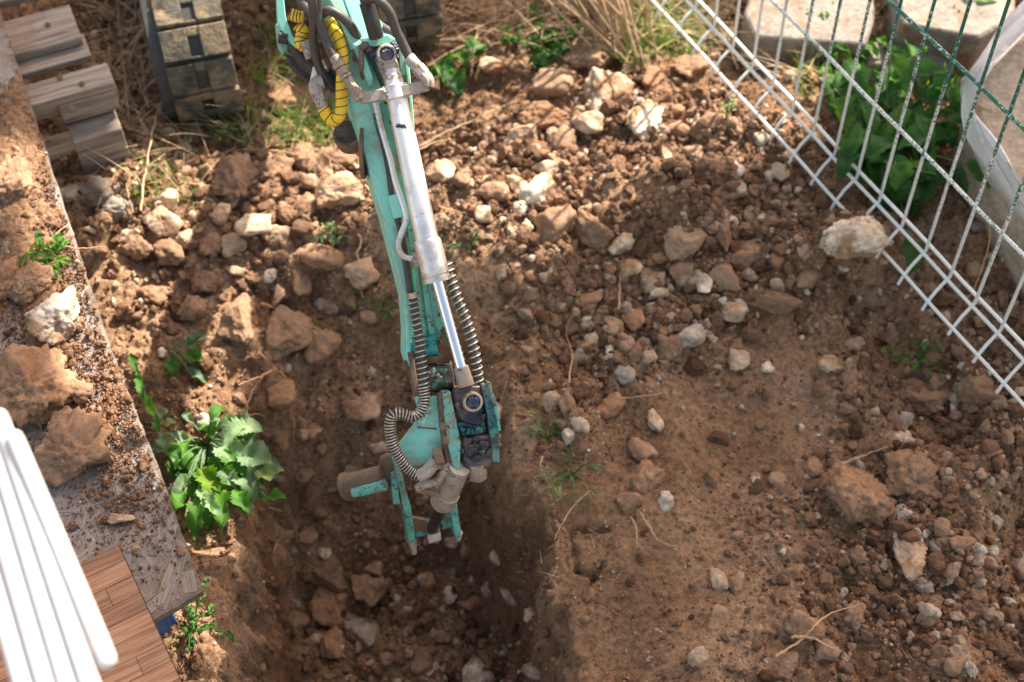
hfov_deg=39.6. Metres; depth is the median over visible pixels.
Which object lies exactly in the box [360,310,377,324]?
rock
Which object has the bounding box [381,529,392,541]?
clod
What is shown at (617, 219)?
clod
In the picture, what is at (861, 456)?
straw
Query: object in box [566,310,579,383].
root
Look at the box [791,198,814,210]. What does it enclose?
rock
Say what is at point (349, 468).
rock
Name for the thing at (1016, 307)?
rock
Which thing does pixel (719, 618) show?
rock
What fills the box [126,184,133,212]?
straw
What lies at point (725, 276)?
rock
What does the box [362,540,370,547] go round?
rock
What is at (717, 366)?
rock
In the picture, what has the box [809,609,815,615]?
rock
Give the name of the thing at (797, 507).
clod
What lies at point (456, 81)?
weed
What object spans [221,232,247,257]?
rock
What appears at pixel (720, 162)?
rock
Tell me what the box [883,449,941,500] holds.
clod
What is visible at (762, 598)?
rock
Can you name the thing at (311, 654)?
rock
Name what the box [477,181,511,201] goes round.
rock
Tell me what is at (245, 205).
clod
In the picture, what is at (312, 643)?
rock
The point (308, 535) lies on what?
rock
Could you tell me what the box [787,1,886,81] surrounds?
yellow green weed
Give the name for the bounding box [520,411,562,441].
ledge weed
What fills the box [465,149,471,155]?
rock
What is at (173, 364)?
seedling
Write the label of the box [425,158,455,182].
rock
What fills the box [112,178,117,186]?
clod
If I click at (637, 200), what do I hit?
clod
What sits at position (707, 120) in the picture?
rock
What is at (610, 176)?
rock
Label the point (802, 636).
root
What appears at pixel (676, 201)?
rock
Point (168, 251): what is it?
clod
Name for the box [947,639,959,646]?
clod
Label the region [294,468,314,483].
rock
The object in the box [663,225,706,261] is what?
rock
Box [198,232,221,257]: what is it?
clod
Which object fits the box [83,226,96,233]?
rock
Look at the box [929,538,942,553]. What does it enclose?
rock
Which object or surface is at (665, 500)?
rock
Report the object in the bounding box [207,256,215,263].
clod
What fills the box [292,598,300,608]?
rock
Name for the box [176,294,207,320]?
clod
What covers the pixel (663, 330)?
rock
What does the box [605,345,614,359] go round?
rock
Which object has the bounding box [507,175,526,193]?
rock
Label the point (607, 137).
clod
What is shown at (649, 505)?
plant litter
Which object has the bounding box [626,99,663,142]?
rock
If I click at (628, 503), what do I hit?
rock
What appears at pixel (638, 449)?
rock
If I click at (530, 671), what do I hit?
rock
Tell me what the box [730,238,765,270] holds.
rock
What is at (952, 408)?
rock
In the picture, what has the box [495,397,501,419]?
rock
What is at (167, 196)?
rock
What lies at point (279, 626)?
clod
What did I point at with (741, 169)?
rock
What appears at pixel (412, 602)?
rock
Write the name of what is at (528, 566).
rock
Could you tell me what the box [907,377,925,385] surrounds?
rock
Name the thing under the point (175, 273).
clod
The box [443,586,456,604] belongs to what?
rock
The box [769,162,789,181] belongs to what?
rock
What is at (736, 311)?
rock
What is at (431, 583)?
rock
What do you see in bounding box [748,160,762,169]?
rock
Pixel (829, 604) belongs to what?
clod
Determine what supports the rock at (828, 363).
on the ground at (247, 594)
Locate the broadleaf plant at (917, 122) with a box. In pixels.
[825,36,989,274]
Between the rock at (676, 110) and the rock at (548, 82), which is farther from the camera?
the rock at (548, 82)
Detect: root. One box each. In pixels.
[238,367,275,385]
[246,377,262,410]
[258,351,294,444]
[261,302,324,332]
[273,530,292,566]
[356,233,363,297]
[429,195,465,213]
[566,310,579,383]
[775,604,858,656]
[791,635,834,648]
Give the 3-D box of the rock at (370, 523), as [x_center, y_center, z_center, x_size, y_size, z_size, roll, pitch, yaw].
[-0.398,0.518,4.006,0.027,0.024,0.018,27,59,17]
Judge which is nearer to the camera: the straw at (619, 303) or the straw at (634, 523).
the straw at (634, 523)
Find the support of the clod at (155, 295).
on the ground at (247, 594)
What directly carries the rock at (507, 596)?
on the ground at (247, 594)
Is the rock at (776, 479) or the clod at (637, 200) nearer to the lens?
the rock at (776, 479)
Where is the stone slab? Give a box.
[949,39,1023,292]
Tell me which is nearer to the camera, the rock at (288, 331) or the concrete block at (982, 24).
the rock at (288, 331)
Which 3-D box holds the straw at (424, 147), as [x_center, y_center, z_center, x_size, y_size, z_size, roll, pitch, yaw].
[-0.232,-0.590,4.250,0.110,0.009,0.015,-20,57,-14]
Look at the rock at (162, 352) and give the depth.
3.82 m
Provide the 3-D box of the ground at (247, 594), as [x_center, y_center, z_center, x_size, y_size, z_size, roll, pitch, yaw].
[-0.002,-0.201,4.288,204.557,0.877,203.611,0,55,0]
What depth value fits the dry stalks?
4.43 m
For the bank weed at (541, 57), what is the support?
on the ground at (247, 594)
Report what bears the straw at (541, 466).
on the ground at (247, 594)
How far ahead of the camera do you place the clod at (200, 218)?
4.00 m
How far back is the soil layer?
3.60 m
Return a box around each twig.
[32,222,69,250]
[61,245,104,248]
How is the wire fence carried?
on the ground at (247, 594)
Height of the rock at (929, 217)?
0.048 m
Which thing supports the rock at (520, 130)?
on the ground at (247, 594)
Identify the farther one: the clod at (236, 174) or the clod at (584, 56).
the clod at (584, 56)
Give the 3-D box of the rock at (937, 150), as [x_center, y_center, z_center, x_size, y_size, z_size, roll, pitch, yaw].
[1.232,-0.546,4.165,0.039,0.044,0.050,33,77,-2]
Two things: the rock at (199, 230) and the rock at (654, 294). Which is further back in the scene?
the rock at (199, 230)
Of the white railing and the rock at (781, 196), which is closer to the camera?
the white railing
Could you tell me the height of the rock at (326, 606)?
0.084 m
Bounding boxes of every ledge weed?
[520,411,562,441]
[536,446,608,507]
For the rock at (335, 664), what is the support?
on the ground at (247, 594)
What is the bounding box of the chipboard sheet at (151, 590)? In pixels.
[0,10,203,623]
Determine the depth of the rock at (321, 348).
3.90 m
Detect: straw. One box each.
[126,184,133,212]
[140,100,161,210]
[418,101,512,147]
[419,139,451,149]
[539,456,549,484]
[554,490,590,539]
[617,273,620,309]
[622,392,667,398]
[630,516,637,544]
[639,512,675,546]
[836,447,887,463]
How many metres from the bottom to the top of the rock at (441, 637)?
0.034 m
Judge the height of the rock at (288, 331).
0.097 m
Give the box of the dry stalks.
[546,0,663,70]
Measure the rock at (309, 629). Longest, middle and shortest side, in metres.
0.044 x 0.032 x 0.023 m
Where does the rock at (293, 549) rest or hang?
on the ground at (247, 594)
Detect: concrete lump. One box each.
[60,184,78,202]
[74,174,113,206]
[95,196,133,218]
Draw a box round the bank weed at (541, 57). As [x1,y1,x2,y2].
[500,4,595,71]
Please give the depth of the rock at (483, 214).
3.98 m
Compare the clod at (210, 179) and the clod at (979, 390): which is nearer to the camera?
the clod at (979, 390)
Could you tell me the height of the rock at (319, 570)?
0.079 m
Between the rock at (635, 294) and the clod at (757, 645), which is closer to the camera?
the clod at (757, 645)
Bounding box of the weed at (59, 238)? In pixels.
[19,230,71,278]
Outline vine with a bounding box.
[968,215,990,296]
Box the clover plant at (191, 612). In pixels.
[169,576,234,653]
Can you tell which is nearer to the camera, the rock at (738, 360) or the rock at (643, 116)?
the rock at (738, 360)
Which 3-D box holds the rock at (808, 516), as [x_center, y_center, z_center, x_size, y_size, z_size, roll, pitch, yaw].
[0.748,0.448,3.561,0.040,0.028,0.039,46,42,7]
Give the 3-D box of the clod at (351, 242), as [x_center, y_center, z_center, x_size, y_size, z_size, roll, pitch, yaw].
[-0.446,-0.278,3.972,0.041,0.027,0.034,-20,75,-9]
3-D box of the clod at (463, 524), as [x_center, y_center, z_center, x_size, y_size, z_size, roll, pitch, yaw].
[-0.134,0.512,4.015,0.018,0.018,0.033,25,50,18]
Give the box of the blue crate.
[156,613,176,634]
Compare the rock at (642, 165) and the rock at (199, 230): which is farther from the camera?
the rock at (642, 165)
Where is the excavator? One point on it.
(375, 89)
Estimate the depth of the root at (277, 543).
3.94 m
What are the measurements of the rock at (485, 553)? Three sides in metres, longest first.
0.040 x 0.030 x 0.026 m
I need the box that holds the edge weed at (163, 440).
[128,353,176,454]
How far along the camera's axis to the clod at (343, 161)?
4.18 m
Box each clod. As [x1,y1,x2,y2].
[0,154,34,204]
[0,255,19,301]
[0,343,79,429]
[7,260,54,304]
[32,405,114,487]
[69,379,92,403]
[110,232,119,238]
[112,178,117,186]
[119,234,154,260]
[121,193,127,198]
[136,285,169,305]
[152,238,184,265]
[171,266,183,277]
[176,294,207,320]
[178,194,189,200]
[185,272,191,280]
[190,269,224,293]
[192,188,206,197]
[196,215,203,221]
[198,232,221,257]
[203,199,212,203]
[206,174,214,182]
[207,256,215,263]
[212,151,257,209]
[238,280,248,290]
[240,201,254,213]
[248,195,262,203]
[252,145,262,156]
[257,154,294,181]
[270,180,277,187]
[272,249,288,264]
[277,201,294,221]
[277,623,281,631]
[287,140,318,172]
[292,219,310,235]
[293,192,316,218]
[313,658,324,671]
[317,146,358,171]
[332,225,348,237]
[339,240,345,247]
[345,235,358,246]
[373,666,385,677]
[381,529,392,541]
[387,583,397,594]
[395,621,406,626]
[460,520,466,527]
[471,482,478,493]
[476,489,483,504]
[499,278,516,296]
[538,355,544,361]
[553,378,561,383]
[557,356,568,364]
[561,30,631,73]
[593,192,601,201]
[597,134,612,143]
[612,207,622,224]
[626,458,664,494]
[634,194,645,203]
[651,219,658,229]
[672,54,709,78]
[721,633,728,641]
[735,539,742,545]
[751,640,762,651]
[761,650,798,680]
[771,587,785,601]
[781,637,789,644]
[784,608,826,640]
[791,503,803,512]
[823,206,835,220]
[825,459,897,528]
[825,598,834,613]
[842,600,865,627]
[843,430,850,438]
[875,210,897,221]
[875,574,893,589]
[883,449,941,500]
[904,378,947,415]
[937,500,954,511]
[942,431,950,438]
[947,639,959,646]
[954,373,1000,408]
[956,310,967,322]
[963,599,988,616]
[978,667,985,673]
[997,591,1010,606]
[1003,333,1012,340]
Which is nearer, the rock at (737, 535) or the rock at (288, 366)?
the rock at (737, 535)
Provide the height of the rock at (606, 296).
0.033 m
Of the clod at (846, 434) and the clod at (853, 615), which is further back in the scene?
the clod at (846, 434)
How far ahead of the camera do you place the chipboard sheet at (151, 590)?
3.13 m
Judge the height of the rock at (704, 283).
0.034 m
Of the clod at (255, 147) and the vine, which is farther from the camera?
the clod at (255, 147)
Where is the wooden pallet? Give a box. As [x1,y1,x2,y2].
[0,0,130,172]
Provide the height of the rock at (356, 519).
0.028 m
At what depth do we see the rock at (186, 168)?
4.15 m
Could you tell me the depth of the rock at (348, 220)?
3.98 m
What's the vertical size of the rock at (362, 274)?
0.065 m
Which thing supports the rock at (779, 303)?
on the ground at (247, 594)
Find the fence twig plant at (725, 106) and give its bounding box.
[717,98,737,120]
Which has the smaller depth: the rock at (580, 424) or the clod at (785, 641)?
the clod at (785, 641)
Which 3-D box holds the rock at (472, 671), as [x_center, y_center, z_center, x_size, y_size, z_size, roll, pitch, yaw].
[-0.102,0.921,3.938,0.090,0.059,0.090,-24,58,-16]
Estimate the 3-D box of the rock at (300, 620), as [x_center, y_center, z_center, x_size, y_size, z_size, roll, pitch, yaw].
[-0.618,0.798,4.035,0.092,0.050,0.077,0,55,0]
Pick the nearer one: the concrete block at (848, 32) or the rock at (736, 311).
the rock at (736, 311)
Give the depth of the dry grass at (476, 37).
4.47 m
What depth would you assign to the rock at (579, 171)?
4.09 m
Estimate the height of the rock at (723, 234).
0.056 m
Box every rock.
[1,241,11,254]
[24,286,79,345]
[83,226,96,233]
[107,513,134,523]
[126,217,136,226]
[142,206,182,238]
[153,188,178,210]
[157,347,166,357]
[173,229,194,248]
[182,165,191,175]
[194,226,202,233]
[209,202,230,224]
[216,292,253,344]
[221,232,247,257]
[224,265,245,276]
[234,213,271,235]
[257,507,264,512]
[259,432,269,439]
[260,224,291,248]
[264,305,313,361]
[267,83,315,122]
[267,379,296,410]
[268,533,276,542]
[269,436,282,443]
[271,282,290,307]
[272,475,285,483]
[284,363,291,372]
[289,545,297,555]
[289,610,310,631]
[290,267,311,295]
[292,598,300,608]
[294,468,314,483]
[296,429,308,441]
[296,554,348,592]
[296,656,301,663]
[299,243,345,270]
[299,524,318,544]
[300,173,316,189]
[303,330,342,365]
[305,626,315,636]
[306,423,322,441]
[306,638,315,647]
[308,585,348,629]
[309,650,314,659]
[310,221,318,227]
[310,504,327,517]
[315,171,366,208]
[315,443,327,457]
[316,297,338,314]
[317,548,331,560]
[318,225,332,240]
[319,626,343,659]
[327,485,337,492]
[333,661,338,667]
[341,389,383,420]
[341,446,349,455]
[342,257,379,290]
[343,292,358,310]
[343,464,357,472]
[343,613,380,646]
[345,216,352,224]
[351,515,360,523]
[351,574,388,606]
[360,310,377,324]
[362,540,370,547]
[363,504,372,510]
[364,560,384,576]
[367,520,374,526]
[368,441,388,454]
[387,309,399,317]
[393,652,405,662]
[402,669,409,675]
[403,563,416,574]
[409,599,416,605]
[411,649,433,676]
[413,495,426,506]
[415,619,421,627]
[423,571,435,589]
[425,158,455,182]
[433,629,452,644]
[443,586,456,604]
[444,536,458,548]
[451,568,455,575]
[453,166,470,187]
[453,620,467,634]
[457,593,481,611]
[459,543,469,558]
[462,657,495,681]
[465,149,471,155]
[474,205,492,222]
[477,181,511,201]
[479,57,508,74]
[482,548,488,558]
[489,550,499,565]
[490,647,498,657]
[492,160,497,167]
[493,246,504,256]
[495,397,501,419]
[500,587,515,606]
[502,122,538,145]
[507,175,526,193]
[514,532,522,538]
[517,101,565,129]
[519,172,556,203]
[521,284,529,290]
[521,345,533,355]
[521,663,539,681]
[523,273,532,281]
[523,607,533,622]
[525,563,531,568]
[528,245,537,252]
[532,68,576,97]
[532,158,560,174]
[533,203,576,242]
[548,124,577,150]
[551,254,559,264]
[556,341,564,349]
[557,390,575,418]
[564,322,580,335]
[569,111,603,133]
[569,416,589,432]
[574,207,613,253]
[575,166,584,179]
[575,290,602,307]
[576,152,586,161]
[580,280,594,289]
[583,67,634,111]
[584,331,600,348]
[584,395,594,403]
[596,392,625,418]
[603,289,609,301]
[603,316,624,332]
[604,172,616,179]
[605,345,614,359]
[607,231,634,255]
[612,225,618,235]
[614,364,635,385]
[615,492,642,514]
[618,336,634,351]
[620,259,642,275]
[622,308,644,331]
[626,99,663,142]
[628,437,657,461]
[631,289,641,298]
[639,162,647,167]
[640,350,657,363]
[641,65,663,89]
[647,408,663,431]
[648,287,669,299]
[650,253,668,263]
[656,325,667,335]
[657,334,677,360]
[657,490,674,511]
[659,142,673,158]
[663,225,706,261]
[666,120,689,137]
[669,104,684,117]
[669,260,695,286]
[673,197,681,204]
[678,324,706,348]
[680,142,702,160]
[688,112,724,138]
[692,197,698,203]
[695,187,705,195]
[696,269,712,292]
[707,604,729,630]
[709,263,740,292]
[709,567,728,589]
[713,155,728,174]
[714,212,731,251]
[714,364,721,369]
[718,298,748,322]
[720,183,748,201]
[727,348,749,371]
[728,569,744,595]
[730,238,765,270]
[731,530,743,539]
[737,164,745,177]
[742,291,803,315]
[746,198,754,206]
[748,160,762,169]
[750,471,762,482]
[753,130,769,146]
[756,222,770,233]
[759,595,765,602]
[761,361,774,372]
[768,471,785,488]
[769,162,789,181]
[770,253,785,269]
[770,575,778,585]
[775,189,790,200]
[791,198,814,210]
[795,269,817,289]
[796,239,805,246]
[804,511,817,523]
[805,258,812,264]
[805,456,822,477]
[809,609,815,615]
[813,199,822,208]
[813,637,841,661]
[817,355,844,372]
[818,215,889,259]
[826,566,838,574]
[843,661,853,674]
[846,565,856,574]
[853,398,861,405]
[854,459,864,470]
[856,183,870,194]
[860,628,874,642]
[872,650,880,659]
[885,430,914,450]
[892,537,927,581]
[898,411,913,426]
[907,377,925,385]
[925,212,944,224]
[929,372,943,389]
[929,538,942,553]
[935,146,940,157]
[943,254,950,261]
[948,535,976,549]
[950,403,956,412]
[967,522,976,527]
[970,221,985,231]
[1007,301,1020,318]
[1009,547,1023,579]
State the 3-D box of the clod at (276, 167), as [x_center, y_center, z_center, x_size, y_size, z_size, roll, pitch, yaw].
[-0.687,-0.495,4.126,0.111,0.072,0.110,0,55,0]
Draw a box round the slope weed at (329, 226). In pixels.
[312,221,351,248]
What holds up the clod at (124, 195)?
on the ground at (247, 594)
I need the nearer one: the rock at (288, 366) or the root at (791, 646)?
the root at (791, 646)
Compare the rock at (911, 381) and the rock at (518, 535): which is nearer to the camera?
the rock at (518, 535)
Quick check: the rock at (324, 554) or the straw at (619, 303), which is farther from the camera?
the rock at (324, 554)
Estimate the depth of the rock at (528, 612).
3.64 m
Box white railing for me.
[0,409,116,681]
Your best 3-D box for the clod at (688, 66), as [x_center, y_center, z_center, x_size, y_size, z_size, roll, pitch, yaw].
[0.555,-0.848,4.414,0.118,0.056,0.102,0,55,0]
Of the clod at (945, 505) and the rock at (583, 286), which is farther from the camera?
the rock at (583, 286)
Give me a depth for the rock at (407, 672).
3.95 m
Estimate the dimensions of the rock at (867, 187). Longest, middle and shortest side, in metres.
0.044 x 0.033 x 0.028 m
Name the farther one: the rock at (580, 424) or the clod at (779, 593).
the rock at (580, 424)
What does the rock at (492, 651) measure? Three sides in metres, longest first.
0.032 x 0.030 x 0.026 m
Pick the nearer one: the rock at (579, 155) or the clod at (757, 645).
the clod at (757, 645)
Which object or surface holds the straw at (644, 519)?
on the ground at (247, 594)
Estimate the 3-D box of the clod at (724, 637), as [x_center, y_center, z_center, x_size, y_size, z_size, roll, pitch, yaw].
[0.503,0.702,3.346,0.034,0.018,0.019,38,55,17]
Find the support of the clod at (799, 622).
on the ground at (247, 594)
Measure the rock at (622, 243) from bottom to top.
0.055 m
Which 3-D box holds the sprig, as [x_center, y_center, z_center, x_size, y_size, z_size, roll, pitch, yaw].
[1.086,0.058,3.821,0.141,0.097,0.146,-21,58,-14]
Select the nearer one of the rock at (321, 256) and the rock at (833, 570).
the rock at (833, 570)
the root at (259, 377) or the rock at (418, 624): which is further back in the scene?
the rock at (418, 624)
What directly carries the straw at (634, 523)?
on the ground at (247, 594)
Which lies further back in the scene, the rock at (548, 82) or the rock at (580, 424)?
the rock at (548, 82)
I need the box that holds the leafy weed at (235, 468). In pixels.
[151,403,286,540]
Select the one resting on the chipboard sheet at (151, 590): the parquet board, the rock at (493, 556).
the parquet board
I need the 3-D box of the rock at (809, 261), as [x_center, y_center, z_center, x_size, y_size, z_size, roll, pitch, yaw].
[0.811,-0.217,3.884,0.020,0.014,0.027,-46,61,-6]
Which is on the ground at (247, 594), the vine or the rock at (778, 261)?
the rock at (778, 261)
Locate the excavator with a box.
[139,0,501,554]
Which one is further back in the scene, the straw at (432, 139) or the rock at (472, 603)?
the straw at (432, 139)
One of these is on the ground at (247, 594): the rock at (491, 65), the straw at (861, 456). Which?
the rock at (491, 65)
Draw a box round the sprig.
[881,338,944,377]
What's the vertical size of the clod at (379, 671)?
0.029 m
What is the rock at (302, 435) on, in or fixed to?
on the ground at (247, 594)
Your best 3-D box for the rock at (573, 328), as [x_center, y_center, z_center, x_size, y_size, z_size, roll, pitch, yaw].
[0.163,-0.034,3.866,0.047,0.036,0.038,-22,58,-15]
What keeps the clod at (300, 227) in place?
on the ground at (247, 594)
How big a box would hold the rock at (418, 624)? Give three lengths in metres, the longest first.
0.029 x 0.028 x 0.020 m
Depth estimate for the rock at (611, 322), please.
3.81 m
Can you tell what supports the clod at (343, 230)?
on the ground at (247, 594)
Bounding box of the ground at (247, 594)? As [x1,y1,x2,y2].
[1,0,1023,681]
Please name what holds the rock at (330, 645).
on the ground at (247, 594)
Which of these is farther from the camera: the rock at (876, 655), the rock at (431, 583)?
the rock at (431, 583)
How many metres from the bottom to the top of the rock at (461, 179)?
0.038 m
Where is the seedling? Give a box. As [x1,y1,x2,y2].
[164,330,206,382]
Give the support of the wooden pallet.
on the ground at (247, 594)
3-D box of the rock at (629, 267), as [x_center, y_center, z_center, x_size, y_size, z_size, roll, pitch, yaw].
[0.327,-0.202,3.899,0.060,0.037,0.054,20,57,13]
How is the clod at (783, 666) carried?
on the ground at (247, 594)
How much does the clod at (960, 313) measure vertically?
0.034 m
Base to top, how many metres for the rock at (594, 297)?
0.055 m
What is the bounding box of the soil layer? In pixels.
[0,62,126,421]
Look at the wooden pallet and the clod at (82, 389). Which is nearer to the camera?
the clod at (82, 389)
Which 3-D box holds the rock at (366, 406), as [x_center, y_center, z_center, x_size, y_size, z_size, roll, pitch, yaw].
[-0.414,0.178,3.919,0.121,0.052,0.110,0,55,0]
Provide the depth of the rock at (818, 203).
4.04 m
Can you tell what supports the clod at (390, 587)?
on the ground at (247, 594)
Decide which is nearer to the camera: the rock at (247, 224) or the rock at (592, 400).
the rock at (592, 400)
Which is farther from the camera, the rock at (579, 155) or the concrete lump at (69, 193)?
the rock at (579, 155)
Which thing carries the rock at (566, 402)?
on the ground at (247, 594)
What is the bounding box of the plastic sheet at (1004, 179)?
[960,0,1023,221]
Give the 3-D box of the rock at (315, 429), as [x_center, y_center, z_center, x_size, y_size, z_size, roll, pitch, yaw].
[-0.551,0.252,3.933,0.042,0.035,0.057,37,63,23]
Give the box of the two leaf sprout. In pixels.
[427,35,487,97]
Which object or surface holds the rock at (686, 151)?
on the ground at (247, 594)
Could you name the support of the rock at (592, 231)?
on the ground at (247, 594)
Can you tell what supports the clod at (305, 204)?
on the ground at (247, 594)
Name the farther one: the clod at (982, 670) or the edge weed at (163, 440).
the edge weed at (163, 440)
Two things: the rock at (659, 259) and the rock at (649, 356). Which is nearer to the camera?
the rock at (649, 356)
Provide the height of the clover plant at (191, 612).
0.081 m
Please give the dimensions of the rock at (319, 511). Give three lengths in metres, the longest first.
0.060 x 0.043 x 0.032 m
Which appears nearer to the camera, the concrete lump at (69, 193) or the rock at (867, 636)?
the rock at (867, 636)
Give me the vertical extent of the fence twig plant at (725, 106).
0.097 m
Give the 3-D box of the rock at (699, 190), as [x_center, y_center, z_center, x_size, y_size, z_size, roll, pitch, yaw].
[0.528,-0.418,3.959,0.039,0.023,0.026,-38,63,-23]
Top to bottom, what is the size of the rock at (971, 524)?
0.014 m
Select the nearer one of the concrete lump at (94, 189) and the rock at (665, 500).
the rock at (665, 500)
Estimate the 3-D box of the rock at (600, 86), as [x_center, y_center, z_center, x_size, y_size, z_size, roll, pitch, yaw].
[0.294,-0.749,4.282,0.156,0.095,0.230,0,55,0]
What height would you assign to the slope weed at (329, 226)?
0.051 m
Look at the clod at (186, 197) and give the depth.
4.05 m
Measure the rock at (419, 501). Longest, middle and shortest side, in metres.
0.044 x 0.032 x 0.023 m
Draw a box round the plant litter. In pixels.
[179,195,1021,680]
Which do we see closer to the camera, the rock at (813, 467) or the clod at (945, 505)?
the clod at (945, 505)
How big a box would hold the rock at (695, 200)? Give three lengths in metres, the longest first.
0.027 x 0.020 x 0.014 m
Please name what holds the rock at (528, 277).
on the ground at (247, 594)
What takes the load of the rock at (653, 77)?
on the ground at (247, 594)
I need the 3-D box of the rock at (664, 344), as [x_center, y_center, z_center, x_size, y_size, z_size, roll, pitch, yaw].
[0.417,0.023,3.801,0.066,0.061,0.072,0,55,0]
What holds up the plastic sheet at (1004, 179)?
on the stone slab
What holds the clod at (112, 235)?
on the ground at (247, 594)
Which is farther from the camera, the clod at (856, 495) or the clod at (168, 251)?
the clod at (168, 251)
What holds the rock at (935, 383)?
on the ground at (247, 594)
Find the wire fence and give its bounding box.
[650,0,1023,419]
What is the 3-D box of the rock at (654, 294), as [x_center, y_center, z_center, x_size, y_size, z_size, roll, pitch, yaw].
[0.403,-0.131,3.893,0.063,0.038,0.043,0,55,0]
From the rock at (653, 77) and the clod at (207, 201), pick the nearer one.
the clod at (207, 201)
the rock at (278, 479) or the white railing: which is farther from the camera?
the rock at (278, 479)
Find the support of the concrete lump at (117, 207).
on the ground at (247, 594)
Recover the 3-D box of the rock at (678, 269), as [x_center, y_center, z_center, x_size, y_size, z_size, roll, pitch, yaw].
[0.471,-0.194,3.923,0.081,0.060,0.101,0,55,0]
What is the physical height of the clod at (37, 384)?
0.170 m
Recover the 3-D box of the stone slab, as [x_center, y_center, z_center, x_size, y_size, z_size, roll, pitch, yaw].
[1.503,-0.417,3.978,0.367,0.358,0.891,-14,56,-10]
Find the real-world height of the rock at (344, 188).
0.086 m
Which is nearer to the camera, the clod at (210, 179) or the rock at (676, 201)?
the rock at (676, 201)
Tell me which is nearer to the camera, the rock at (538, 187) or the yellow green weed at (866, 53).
the rock at (538, 187)
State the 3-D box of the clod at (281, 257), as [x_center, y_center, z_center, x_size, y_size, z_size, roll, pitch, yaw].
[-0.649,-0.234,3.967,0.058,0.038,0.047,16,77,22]
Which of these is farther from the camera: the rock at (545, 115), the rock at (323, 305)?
the rock at (545, 115)
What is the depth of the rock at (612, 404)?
3.69 m
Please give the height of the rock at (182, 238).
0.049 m
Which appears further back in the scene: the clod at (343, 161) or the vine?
the clod at (343, 161)
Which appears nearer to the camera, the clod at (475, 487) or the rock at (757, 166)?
the clod at (475, 487)
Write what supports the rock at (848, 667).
on the ground at (247, 594)
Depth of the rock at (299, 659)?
3.91 m
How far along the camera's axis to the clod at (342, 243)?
3.97 m
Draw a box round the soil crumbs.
[0,78,189,607]
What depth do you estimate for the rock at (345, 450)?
3.98 m
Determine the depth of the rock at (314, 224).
3.99 m
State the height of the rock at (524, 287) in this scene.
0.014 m
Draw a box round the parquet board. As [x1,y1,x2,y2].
[0,545,181,681]
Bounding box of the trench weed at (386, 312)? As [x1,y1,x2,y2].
[349,282,398,324]
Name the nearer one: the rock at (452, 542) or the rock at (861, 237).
the rock at (861, 237)
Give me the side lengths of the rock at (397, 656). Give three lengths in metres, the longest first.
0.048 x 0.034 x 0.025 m
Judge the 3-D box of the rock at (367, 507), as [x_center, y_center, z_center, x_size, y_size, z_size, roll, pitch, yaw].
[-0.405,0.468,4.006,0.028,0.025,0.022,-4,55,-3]
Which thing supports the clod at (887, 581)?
on the ground at (247, 594)
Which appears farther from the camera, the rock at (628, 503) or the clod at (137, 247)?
the clod at (137, 247)
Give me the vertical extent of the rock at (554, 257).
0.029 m
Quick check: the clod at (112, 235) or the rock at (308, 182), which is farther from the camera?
the rock at (308, 182)
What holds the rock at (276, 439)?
on the ground at (247, 594)
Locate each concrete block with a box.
[738,0,874,74]
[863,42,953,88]
[882,0,1014,78]
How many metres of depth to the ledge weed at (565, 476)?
3.54 m
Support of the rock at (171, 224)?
on the ground at (247, 594)
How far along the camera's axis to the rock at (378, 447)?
3.94 m
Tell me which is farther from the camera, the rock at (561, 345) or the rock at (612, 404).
the rock at (561, 345)
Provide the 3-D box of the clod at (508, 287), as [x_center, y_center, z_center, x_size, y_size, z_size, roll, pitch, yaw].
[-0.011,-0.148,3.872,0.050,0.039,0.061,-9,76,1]
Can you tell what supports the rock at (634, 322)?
on the ground at (247, 594)
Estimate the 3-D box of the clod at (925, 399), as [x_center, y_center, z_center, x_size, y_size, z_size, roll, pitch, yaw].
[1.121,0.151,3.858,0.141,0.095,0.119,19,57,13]
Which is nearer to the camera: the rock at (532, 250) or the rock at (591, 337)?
the rock at (591, 337)
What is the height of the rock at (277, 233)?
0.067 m
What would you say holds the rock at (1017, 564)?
on the ground at (247, 594)
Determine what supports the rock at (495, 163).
on the ground at (247, 594)
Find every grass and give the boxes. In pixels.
[42,0,890,232]
[114,0,969,205]
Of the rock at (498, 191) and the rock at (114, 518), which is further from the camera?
the rock at (498, 191)
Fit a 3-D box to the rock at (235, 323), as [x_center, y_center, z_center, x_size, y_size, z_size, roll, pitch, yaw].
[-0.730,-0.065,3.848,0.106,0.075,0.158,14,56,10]
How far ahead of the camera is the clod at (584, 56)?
4.46 m
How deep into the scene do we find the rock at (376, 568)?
4.04 m
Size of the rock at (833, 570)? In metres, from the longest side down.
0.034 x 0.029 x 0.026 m
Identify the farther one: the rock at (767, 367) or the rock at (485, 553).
the rock at (485, 553)
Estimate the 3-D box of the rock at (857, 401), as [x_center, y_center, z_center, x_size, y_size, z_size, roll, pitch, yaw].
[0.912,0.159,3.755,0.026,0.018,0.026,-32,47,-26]
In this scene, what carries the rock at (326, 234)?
on the ground at (247, 594)
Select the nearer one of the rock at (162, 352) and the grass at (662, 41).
the rock at (162, 352)
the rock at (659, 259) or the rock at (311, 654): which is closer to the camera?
the rock at (659, 259)
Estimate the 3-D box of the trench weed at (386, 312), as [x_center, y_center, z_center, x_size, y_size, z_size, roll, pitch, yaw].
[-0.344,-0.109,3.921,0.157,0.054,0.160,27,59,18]

